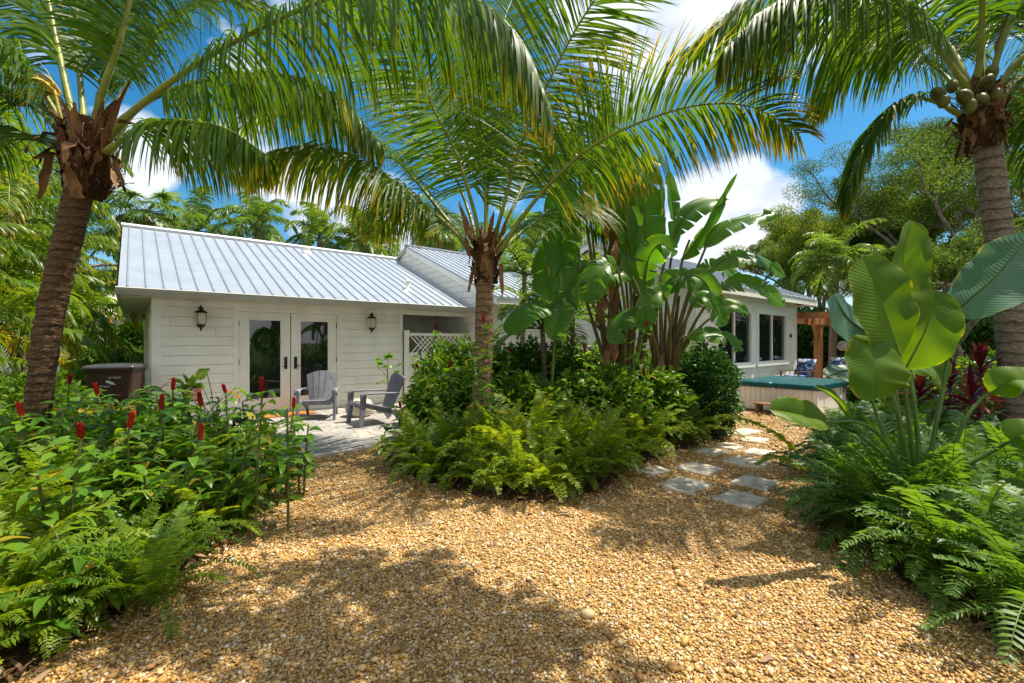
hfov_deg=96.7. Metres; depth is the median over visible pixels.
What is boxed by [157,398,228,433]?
red ginger
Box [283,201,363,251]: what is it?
royal palm
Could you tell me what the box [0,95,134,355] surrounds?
areca palm
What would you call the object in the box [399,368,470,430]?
leafy bush
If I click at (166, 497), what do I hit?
red ginger
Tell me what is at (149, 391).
red ginger
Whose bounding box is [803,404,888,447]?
sword fern
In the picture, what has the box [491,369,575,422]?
leafy bush
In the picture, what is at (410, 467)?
sword fern
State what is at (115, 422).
red ginger
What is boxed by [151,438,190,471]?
red ginger
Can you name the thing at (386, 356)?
sapling
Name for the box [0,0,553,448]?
coconut palm
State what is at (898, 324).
paddle leaf plant
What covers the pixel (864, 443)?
sword fern
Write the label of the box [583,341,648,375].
hedge bush
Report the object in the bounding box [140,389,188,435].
red ginger
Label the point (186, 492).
sword fern
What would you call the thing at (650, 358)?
hedge bush
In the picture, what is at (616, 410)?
sword fern
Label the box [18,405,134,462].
red ginger
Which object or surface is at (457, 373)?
leafy bush
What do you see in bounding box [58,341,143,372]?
garden bush
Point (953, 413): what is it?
sword fern
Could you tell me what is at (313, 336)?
door
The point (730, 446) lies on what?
stepping stone
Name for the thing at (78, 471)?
red ginger
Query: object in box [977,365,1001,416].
cordyline
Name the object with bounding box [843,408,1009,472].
sword fern
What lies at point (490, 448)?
sword fern
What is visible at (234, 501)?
red ginger
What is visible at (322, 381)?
adirondack chair
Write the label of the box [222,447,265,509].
red ginger
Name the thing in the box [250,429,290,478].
red ginger
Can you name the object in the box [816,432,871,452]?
broad leaf plant
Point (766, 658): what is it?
fallen leaves
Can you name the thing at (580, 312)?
christmas palm
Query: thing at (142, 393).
red ginger
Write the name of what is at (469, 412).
sword fern
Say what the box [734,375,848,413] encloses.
hot tub
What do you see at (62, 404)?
red ginger
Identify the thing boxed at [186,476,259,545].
sword fern
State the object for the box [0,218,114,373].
areca palm
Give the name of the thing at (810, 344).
garden bush
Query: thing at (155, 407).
red ginger
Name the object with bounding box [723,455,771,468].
stepping stone
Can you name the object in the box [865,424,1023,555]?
sword fern
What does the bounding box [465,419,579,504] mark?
sword fern
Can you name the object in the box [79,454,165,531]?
red ginger
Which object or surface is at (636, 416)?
sword fern
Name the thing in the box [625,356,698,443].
leafy bush
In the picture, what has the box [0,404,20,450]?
red ginger
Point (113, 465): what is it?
sword fern
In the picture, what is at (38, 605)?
red ginger
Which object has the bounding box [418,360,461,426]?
red ginger
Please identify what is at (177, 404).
red ginger
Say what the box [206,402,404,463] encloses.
patio
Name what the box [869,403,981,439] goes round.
sword fern
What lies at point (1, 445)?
red ginger
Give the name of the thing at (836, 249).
royal palm
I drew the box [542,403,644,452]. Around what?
sword fern
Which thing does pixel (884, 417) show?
sword fern
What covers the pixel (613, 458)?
sword fern
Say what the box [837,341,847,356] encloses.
garden lamp
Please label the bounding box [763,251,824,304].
royal palm
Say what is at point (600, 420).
sword fern
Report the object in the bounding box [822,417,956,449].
sword fern
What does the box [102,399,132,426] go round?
red ginger
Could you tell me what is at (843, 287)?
oak tree
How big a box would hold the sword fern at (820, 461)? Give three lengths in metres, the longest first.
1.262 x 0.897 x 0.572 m
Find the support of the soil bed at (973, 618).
on the gravel path
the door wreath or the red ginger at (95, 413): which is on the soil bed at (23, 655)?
the red ginger at (95, 413)
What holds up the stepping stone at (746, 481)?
on the gravel path
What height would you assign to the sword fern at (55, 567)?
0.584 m
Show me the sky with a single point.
(758, 185)
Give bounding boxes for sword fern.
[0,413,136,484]
[0,439,129,540]
[0,447,98,577]
[0,461,119,567]
[0,489,158,648]
[0,522,134,654]
[0,527,27,546]
[0,530,91,682]
[7,532,127,659]
[10,501,262,639]
[11,435,212,555]
[25,467,244,618]
[31,460,122,502]
[85,514,232,607]
[91,445,260,515]
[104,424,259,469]
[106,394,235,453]
[119,424,284,511]
[133,469,284,547]
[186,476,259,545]
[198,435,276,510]
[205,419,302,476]
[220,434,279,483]
[366,408,446,478]
[374,405,449,465]
[377,396,468,461]
[385,411,493,491]
[389,419,463,477]
[423,404,514,452]
[423,406,545,489]
[430,428,508,485]
[435,399,561,471]
[439,437,535,497]
[443,392,574,489]
[462,421,514,475]
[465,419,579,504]
[477,422,614,502]
[488,424,564,485]
[493,389,595,461]
[496,395,581,441]
[507,425,580,469]
[515,402,625,466]
[518,406,563,433]
[534,415,612,465]
[539,417,631,494]
[542,399,645,479]
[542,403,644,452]
[546,386,621,419]
[552,426,641,489]
[557,402,664,473]
[579,398,685,472]
[594,393,705,464]
[594,394,653,439]
[637,403,682,454]
[658,398,711,453]
[669,394,729,444]
[675,418,709,432]
[683,383,754,445]
[769,420,909,526]
[773,433,856,525]
[778,447,846,511]
[779,403,961,466]
[783,439,961,550]
[784,403,870,439]
[786,426,1023,572]
[787,427,862,480]
[791,405,1023,528]
[791,425,1023,589]
[797,446,877,475]
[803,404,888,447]
[804,404,891,465]
[813,460,1022,609]
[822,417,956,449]
[824,400,943,424]
[830,473,1023,645]
[837,416,1000,456]
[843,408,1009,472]
[847,395,942,427]
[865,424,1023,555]
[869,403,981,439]
[869,410,1022,470]
[874,449,1023,574]
[875,397,959,423]
[893,451,1020,547]
[916,438,1023,525]
[918,483,1023,669]
[952,421,1023,479]
[987,415,1020,470]
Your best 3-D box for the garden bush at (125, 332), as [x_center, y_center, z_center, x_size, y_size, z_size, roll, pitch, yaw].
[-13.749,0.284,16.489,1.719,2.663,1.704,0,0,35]
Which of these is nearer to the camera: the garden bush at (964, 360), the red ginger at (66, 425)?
the red ginger at (66, 425)
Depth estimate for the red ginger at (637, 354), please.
6.08 m
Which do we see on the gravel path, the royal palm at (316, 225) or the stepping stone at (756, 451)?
the stepping stone at (756, 451)
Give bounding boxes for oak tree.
[2,157,167,376]
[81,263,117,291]
[720,192,898,311]
[749,226,952,310]
[781,69,1023,291]
[790,175,1022,288]
[846,216,1023,365]
[873,126,1023,247]
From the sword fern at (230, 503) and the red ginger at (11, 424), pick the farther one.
the red ginger at (11, 424)
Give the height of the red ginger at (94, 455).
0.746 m
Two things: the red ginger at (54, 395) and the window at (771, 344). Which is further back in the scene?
the window at (771, 344)
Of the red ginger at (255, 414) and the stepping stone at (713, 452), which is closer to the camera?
the red ginger at (255, 414)
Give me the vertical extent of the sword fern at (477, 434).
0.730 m
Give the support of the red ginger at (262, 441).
on the soil bed at (23, 655)
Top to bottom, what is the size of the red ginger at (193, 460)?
0.935 m
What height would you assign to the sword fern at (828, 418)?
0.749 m
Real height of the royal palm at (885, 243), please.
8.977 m
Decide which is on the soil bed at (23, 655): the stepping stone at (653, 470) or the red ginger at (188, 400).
the red ginger at (188, 400)
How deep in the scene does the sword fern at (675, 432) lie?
5.83 m
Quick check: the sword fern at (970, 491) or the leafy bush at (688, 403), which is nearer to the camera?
the sword fern at (970, 491)
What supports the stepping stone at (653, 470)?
on the gravel path
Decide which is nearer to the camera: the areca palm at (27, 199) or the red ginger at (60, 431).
the red ginger at (60, 431)
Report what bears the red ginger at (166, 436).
on the soil bed at (23, 655)
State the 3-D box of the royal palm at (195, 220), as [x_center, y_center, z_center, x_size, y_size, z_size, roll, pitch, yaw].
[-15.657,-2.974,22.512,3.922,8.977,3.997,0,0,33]
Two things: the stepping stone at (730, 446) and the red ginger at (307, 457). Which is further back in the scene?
the stepping stone at (730, 446)
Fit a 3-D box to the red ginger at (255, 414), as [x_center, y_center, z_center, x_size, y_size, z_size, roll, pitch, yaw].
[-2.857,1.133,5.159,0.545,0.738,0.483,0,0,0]
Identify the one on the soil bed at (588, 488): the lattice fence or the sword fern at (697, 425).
the sword fern at (697, 425)
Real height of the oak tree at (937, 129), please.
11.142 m
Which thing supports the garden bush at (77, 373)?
on the soil bed at (23, 655)
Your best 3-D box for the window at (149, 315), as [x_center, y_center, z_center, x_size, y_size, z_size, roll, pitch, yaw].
[-7.016,0.025,8.838,0.045,1.050,0.920,0,0,-40]
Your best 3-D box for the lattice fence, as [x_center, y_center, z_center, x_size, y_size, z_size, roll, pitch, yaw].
[-1.746,0.615,11.733,2.234,1.770,0.114,0,0,-40]
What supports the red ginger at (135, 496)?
on the soil bed at (23, 655)
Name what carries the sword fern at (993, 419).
on the soil bed at (973, 618)
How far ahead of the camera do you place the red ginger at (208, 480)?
3.39 m
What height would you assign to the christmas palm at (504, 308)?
2.671 m
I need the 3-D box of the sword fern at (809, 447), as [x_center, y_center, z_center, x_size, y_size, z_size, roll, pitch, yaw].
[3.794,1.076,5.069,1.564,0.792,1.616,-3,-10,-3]
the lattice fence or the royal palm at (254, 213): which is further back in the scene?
the royal palm at (254, 213)
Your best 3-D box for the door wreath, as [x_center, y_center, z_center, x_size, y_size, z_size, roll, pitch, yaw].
[-4.937,-0.018,9.153,0.539,0.589,0.174,0,0,-40]
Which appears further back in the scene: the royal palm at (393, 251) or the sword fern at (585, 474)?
the royal palm at (393, 251)
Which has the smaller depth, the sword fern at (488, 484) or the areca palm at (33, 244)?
the sword fern at (488, 484)
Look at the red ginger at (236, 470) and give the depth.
3.79 m
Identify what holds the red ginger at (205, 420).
on the soil bed at (23, 655)
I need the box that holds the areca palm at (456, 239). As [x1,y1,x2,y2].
[407,194,494,251]
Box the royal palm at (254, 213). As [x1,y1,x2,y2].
[205,174,298,243]
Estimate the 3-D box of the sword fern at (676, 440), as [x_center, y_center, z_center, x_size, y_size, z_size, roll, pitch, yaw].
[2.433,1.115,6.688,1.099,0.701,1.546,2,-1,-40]
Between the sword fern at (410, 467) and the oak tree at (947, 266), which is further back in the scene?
the oak tree at (947, 266)
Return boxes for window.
[149,315,150,370]
[516,328,549,346]
[713,308,755,368]
[755,309,789,366]
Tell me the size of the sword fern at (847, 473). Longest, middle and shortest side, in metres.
1.422 x 1.290 x 0.717 m
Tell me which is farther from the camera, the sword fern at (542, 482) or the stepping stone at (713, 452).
the stepping stone at (713, 452)
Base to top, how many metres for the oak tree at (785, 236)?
8.546 m
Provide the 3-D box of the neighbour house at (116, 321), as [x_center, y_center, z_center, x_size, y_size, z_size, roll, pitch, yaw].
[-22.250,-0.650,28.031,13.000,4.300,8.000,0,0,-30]
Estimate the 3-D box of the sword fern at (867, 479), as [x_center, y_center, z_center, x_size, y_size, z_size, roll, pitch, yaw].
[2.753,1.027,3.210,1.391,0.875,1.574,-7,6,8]
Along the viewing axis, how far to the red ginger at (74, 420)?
3.84 m
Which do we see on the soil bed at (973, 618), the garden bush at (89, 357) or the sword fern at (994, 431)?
the sword fern at (994, 431)
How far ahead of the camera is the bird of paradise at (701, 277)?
6.79 m
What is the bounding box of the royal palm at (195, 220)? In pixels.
[146,185,238,235]
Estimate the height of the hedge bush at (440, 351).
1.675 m
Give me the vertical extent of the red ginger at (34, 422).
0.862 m
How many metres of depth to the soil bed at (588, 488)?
4.66 m
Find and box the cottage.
[115,222,474,418]
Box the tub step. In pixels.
[753,402,770,413]
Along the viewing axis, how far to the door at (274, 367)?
9.20 m
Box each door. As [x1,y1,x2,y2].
[239,312,289,414]
[291,313,336,410]
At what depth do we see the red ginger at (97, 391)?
4.19 m
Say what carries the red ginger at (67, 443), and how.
on the soil bed at (23, 655)
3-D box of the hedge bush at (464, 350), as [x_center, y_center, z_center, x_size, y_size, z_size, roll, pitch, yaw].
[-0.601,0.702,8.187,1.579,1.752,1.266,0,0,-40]
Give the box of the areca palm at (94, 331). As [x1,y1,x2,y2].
[0,141,144,393]
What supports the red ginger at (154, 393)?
on the soil bed at (23, 655)
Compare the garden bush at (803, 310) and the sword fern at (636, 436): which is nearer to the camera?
the sword fern at (636, 436)
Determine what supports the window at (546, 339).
in the house at (764, 331)
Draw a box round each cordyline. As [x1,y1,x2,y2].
[890,374,947,416]
[918,357,985,417]
[932,361,1016,425]
[950,337,1012,417]
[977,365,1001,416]
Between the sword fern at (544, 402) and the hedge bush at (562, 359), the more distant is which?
the hedge bush at (562, 359)
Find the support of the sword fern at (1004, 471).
on the soil bed at (973, 618)
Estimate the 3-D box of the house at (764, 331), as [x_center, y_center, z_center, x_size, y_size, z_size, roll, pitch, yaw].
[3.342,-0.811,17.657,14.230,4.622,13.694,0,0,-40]
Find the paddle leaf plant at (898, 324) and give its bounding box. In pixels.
[770,220,1023,502]
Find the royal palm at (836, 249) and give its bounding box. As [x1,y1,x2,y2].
[788,218,886,364]
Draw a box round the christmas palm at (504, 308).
[493,274,607,381]
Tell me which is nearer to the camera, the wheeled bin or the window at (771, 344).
the wheeled bin
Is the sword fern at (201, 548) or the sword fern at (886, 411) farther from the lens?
the sword fern at (886, 411)
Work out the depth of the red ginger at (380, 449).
6.15 m
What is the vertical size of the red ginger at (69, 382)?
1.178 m
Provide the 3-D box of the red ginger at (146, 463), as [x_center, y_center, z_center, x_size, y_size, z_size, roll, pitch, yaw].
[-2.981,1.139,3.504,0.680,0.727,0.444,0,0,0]
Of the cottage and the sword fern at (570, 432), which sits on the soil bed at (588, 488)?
the sword fern at (570, 432)
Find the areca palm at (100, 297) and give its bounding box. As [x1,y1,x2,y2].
[7,197,122,372]
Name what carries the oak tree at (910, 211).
on the ground
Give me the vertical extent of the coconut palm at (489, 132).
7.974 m
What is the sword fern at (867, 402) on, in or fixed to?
on the soil bed at (973, 618)
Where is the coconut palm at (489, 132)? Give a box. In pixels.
[225,0,828,423]
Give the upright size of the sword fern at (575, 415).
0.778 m
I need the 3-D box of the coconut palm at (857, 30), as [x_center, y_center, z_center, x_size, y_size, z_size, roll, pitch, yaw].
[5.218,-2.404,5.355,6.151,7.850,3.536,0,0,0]
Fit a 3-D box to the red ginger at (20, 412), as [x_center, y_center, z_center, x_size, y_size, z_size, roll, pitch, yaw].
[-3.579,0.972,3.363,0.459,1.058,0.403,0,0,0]
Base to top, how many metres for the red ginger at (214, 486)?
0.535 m
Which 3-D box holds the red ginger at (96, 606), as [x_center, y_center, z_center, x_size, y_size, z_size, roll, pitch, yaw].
[-2.375,1.231,2.533,0.578,0.545,0.562,0,0,0]
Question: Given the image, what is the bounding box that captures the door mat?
[264,410,316,417]
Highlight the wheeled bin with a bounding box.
[81,363,148,414]
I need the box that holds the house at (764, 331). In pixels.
[396,240,817,405]
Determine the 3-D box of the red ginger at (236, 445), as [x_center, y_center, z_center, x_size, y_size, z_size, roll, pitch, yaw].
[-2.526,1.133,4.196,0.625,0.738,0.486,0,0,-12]
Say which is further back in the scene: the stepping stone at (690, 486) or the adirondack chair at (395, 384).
the adirondack chair at (395, 384)
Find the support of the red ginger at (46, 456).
on the soil bed at (23, 655)
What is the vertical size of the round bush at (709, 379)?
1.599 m
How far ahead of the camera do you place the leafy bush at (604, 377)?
6.30 m
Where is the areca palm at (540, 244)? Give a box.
[502,188,608,268]
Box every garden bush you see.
[0,372,114,433]
[57,365,86,393]
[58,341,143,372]
[107,317,143,350]
[797,304,844,368]
[797,310,844,367]
[822,372,890,403]
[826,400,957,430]
[884,356,987,416]
[944,346,1001,430]
[951,315,995,363]
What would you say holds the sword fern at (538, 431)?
on the soil bed at (588, 488)
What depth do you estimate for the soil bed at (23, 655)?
2.17 m
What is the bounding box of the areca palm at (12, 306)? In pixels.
[0,198,112,380]
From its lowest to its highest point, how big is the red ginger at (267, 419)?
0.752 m
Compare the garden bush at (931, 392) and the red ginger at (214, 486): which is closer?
the red ginger at (214, 486)
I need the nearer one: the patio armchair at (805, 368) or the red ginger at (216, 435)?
the red ginger at (216, 435)
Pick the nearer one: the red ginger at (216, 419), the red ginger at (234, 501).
the red ginger at (234, 501)
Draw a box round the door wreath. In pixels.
[252,326,280,354]
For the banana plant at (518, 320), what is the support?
on the soil bed at (588, 488)
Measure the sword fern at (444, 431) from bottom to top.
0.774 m
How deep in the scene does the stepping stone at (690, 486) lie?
4.66 m
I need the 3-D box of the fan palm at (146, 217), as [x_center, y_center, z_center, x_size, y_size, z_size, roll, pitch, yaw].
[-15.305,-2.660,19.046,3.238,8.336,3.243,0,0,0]
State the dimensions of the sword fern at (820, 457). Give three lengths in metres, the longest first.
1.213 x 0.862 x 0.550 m
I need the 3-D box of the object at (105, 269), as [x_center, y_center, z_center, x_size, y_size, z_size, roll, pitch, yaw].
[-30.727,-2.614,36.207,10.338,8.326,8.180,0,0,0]
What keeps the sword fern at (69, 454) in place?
on the soil bed at (23, 655)
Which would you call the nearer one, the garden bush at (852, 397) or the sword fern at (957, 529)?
the sword fern at (957, 529)
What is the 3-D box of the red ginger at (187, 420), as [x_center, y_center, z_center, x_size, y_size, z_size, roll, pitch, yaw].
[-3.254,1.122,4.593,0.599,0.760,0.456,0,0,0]
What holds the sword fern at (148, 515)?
on the soil bed at (23, 655)
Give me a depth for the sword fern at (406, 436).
5.25 m
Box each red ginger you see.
[0,394,90,456]
[0,401,53,485]
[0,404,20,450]
[0,406,123,481]
[0,408,58,437]
[0,410,38,467]
[0,413,17,491]
[0,421,41,470]
[0,421,123,575]
[0,434,135,511]
[0,536,100,653]
[2,417,92,471]
[16,447,100,537]
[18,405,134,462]
[19,411,59,459]
[19,428,87,468]
[23,512,144,620]
[28,410,131,463]
[45,408,100,445]
[48,432,162,516]
[51,390,114,456]
[52,374,106,441]
[52,387,66,421]
[56,539,137,616]
[63,388,99,422]
[69,397,100,426]
[69,398,97,441]
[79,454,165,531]
[85,382,153,442]
[87,397,118,438]
[91,441,164,488]
[92,398,158,452]
[95,410,175,534]
[102,398,176,461]
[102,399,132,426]
[103,393,187,500]
[104,386,163,431]
[114,403,185,445]
[116,470,167,526]
[117,394,143,413]
[119,438,188,503]
[121,385,170,405]
[122,482,214,540]
[123,388,183,432]
[124,426,186,459]
[128,494,202,538]
[139,393,180,449]
[139,458,249,544]
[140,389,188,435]
[146,394,198,448]
[151,422,233,546]
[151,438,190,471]
[153,377,195,450]
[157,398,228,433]
[161,416,222,448]
[162,391,220,481]
[166,472,223,507]
[167,388,226,431]
[173,465,221,482]
[179,430,221,472]
[184,409,217,429]
[185,396,221,427]
[190,397,239,433]
[198,447,265,503]
[202,383,247,452]
[205,408,236,438]
[205,428,237,455]
[207,422,250,451]
[215,424,271,501]
[215,486,273,535]
[221,399,258,433]
[222,376,308,537]
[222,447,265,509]
[233,411,284,477]
[234,412,285,483]
[240,409,279,455]
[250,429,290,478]
[252,430,304,504]
[269,396,322,495]
[372,401,415,454]
[409,363,438,427]
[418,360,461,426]
[424,324,450,377]
[462,314,505,435]
[492,347,518,412]
[558,346,603,423]
[615,320,687,448]
[620,368,672,458]
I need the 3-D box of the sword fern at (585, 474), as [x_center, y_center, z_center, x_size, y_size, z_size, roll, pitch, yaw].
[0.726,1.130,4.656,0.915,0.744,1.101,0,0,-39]
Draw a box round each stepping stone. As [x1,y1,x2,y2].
[635,465,670,476]
[656,476,711,495]
[674,461,723,476]
[693,447,726,456]
[712,489,768,509]
[714,442,744,450]
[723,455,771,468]
[727,428,761,435]
[730,474,779,491]
[739,436,767,443]
[742,448,774,456]
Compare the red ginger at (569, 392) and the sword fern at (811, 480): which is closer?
the sword fern at (811, 480)
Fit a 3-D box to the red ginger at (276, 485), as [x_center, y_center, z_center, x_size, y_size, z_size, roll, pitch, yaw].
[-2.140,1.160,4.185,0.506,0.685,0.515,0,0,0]
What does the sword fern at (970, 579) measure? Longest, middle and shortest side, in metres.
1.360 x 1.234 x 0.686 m
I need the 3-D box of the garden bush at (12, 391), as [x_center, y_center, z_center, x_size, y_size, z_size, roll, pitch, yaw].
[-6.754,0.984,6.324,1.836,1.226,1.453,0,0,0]
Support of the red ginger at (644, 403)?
on the soil bed at (588, 488)
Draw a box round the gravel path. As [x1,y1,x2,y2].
[23,408,1023,682]
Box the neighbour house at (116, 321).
[0,295,123,371]
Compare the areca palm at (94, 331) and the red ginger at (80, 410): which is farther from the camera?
the areca palm at (94, 331)
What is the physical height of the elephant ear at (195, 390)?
0.882 m
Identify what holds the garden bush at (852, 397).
on the ground
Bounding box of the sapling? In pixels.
[373,353,404,386]
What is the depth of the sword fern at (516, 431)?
4.75 m
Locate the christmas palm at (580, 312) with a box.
[515,251,629,372]
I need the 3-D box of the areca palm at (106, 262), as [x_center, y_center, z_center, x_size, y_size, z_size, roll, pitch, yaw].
[-18.934,-2.123,18.986,6.620,7.504,6.104,0,0,7]
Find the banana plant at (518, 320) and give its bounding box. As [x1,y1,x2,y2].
[503,302,555,383]
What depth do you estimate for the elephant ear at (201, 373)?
7.22 m
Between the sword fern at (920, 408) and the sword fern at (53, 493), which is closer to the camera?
the sword fern at (53, 493)
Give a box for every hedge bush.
[407,336,472,391]
[434,332,513,392]
[492,333,560,386]
[537,340,601,384]
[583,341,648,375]
[634,342,695,385]
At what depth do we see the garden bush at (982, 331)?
11.87 m
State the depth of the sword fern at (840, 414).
5.48 m
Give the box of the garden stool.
[345,398,372,416]
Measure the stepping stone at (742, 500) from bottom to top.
0.044 m
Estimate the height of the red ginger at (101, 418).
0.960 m
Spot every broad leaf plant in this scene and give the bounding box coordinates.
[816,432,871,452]
[939,428,995,448]
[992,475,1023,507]
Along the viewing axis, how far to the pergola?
13.70 m
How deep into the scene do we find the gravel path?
2.61 m
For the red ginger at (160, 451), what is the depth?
3.57 m
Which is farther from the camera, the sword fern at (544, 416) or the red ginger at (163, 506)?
the sword fern at (544, 416)
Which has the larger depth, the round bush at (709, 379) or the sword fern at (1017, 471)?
the round bush at (709, 379)
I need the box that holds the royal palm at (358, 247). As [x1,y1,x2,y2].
[322,206,400,255]
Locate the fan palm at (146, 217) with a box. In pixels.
[107,183,192,234]
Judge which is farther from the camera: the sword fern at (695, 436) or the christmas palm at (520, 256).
the christmas palm at (520, 256)
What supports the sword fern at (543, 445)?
on the soil bed at (588, 488)
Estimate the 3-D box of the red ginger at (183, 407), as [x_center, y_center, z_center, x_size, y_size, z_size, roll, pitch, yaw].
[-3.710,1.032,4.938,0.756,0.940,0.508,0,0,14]
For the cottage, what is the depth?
9.70 m
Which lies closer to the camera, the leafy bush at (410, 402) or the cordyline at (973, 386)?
the cordyline at (973, 386)
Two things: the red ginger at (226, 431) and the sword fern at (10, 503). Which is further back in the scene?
the red ginger at (226, 431)
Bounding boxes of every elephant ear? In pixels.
[161,382,238,419]
[182,368,250,422]
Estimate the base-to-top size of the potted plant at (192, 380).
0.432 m
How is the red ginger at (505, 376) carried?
on the soil bed at (588, 488)
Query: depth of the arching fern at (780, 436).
4.30 m
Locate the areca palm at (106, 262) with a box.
[4,219,131,350]
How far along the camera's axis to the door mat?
9.10 m
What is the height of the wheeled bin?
1.140 m
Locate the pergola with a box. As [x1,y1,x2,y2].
[797,311,830,377]
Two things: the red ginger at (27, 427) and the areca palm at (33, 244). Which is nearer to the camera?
the red ginger at (27, 427)
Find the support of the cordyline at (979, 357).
on the soil bed at (973, 618)
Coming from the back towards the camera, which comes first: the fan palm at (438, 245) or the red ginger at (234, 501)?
the fan palm at (438, 245)
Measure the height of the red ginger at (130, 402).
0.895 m
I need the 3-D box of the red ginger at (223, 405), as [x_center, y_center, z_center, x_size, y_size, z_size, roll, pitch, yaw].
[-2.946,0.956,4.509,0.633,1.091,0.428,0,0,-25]
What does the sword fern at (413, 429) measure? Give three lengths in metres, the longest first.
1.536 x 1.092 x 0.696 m
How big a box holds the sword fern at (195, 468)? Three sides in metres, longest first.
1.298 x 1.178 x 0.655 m
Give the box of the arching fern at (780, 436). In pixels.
[714,414,808,472]
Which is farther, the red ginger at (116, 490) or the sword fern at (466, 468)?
the sword fern at (466, 468)
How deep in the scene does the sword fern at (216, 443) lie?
4.31 m
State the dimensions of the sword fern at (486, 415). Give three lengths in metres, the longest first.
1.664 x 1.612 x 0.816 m
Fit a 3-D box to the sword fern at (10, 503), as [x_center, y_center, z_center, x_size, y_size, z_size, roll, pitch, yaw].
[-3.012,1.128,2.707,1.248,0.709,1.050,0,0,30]
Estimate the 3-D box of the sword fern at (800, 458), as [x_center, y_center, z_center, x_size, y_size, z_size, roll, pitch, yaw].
[3.009,1.114,4.045,1.425,0.699,1.380,-2,6,-32]
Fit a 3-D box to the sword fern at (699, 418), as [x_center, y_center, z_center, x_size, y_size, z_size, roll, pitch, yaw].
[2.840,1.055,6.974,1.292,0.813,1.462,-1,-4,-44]
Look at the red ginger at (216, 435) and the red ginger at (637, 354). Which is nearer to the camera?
the red ginger at (216, 435)
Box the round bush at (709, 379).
[677,341,747,437]
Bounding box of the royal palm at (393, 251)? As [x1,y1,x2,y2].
[340,210,400,256]
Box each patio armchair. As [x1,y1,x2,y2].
[780,359,816,377]
[826,357,845,377]
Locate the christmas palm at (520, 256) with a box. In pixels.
[482,200,554,344]
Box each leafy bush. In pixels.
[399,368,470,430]
[420,360,492,428]
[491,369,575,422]
[546,368,602,419]
[567,356,653,423]
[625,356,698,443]
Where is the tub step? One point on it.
(758, 407)
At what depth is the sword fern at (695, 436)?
6.20 m
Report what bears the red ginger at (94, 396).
on the soil bed at (23, 655)
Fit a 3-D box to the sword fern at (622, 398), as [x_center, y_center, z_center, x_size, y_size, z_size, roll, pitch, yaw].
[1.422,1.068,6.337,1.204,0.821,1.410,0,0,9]
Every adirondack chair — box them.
[294,370,339,421]
[346,373,404,427]
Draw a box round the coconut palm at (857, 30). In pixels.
[676,0,1023,420]
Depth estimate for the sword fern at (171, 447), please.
3.88 m
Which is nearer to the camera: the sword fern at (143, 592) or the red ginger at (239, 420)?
the sword fern at (143, 592)
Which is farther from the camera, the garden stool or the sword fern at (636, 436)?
the garden stool
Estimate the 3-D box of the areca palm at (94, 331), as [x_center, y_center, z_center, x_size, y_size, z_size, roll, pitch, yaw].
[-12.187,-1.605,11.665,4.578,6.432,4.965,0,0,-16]
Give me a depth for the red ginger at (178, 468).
3.65 m
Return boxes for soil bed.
[0,469,249,682]
[381,433,720,502]
[822,424,1023,651]
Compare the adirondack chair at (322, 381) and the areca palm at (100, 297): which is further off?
the areca palm at (100, 297)
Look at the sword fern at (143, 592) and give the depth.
2.42 m
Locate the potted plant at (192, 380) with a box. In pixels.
[175,373,207,397]
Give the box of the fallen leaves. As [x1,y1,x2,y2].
[74,456,1023,682]
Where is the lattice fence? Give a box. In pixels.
[403,330,469,397]
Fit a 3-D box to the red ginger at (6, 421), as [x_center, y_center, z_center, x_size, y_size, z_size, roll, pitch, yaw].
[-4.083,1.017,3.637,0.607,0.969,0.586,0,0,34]
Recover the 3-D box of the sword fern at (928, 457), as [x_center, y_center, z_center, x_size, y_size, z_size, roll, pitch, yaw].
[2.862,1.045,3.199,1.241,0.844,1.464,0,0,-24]
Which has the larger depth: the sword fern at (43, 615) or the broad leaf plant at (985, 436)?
the broad leaf plant at (985, 436)
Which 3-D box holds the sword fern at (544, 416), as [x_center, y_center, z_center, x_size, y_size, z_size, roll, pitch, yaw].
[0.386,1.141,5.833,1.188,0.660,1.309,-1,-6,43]
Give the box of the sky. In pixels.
[0,0,1023,311]
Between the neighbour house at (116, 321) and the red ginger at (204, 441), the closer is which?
the red ginger at (204, 441)
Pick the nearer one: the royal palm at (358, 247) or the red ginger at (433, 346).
the red ginger at (433, 346)
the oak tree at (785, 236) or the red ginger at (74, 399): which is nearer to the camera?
the red ginger at (74, 399)
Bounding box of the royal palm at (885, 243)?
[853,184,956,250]
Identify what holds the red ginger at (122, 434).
on the soil bed at (23, 655)
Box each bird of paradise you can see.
[530,100,696,379]
[592,172,785,373]
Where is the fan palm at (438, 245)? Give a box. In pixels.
[408,212,466,251]
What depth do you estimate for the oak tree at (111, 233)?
16.70 m
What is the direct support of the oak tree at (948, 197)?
on the ground
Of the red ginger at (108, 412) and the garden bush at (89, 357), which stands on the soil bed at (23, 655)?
the red ginger at (108, 412)
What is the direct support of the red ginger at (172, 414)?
on the soil bed at (23, 655)

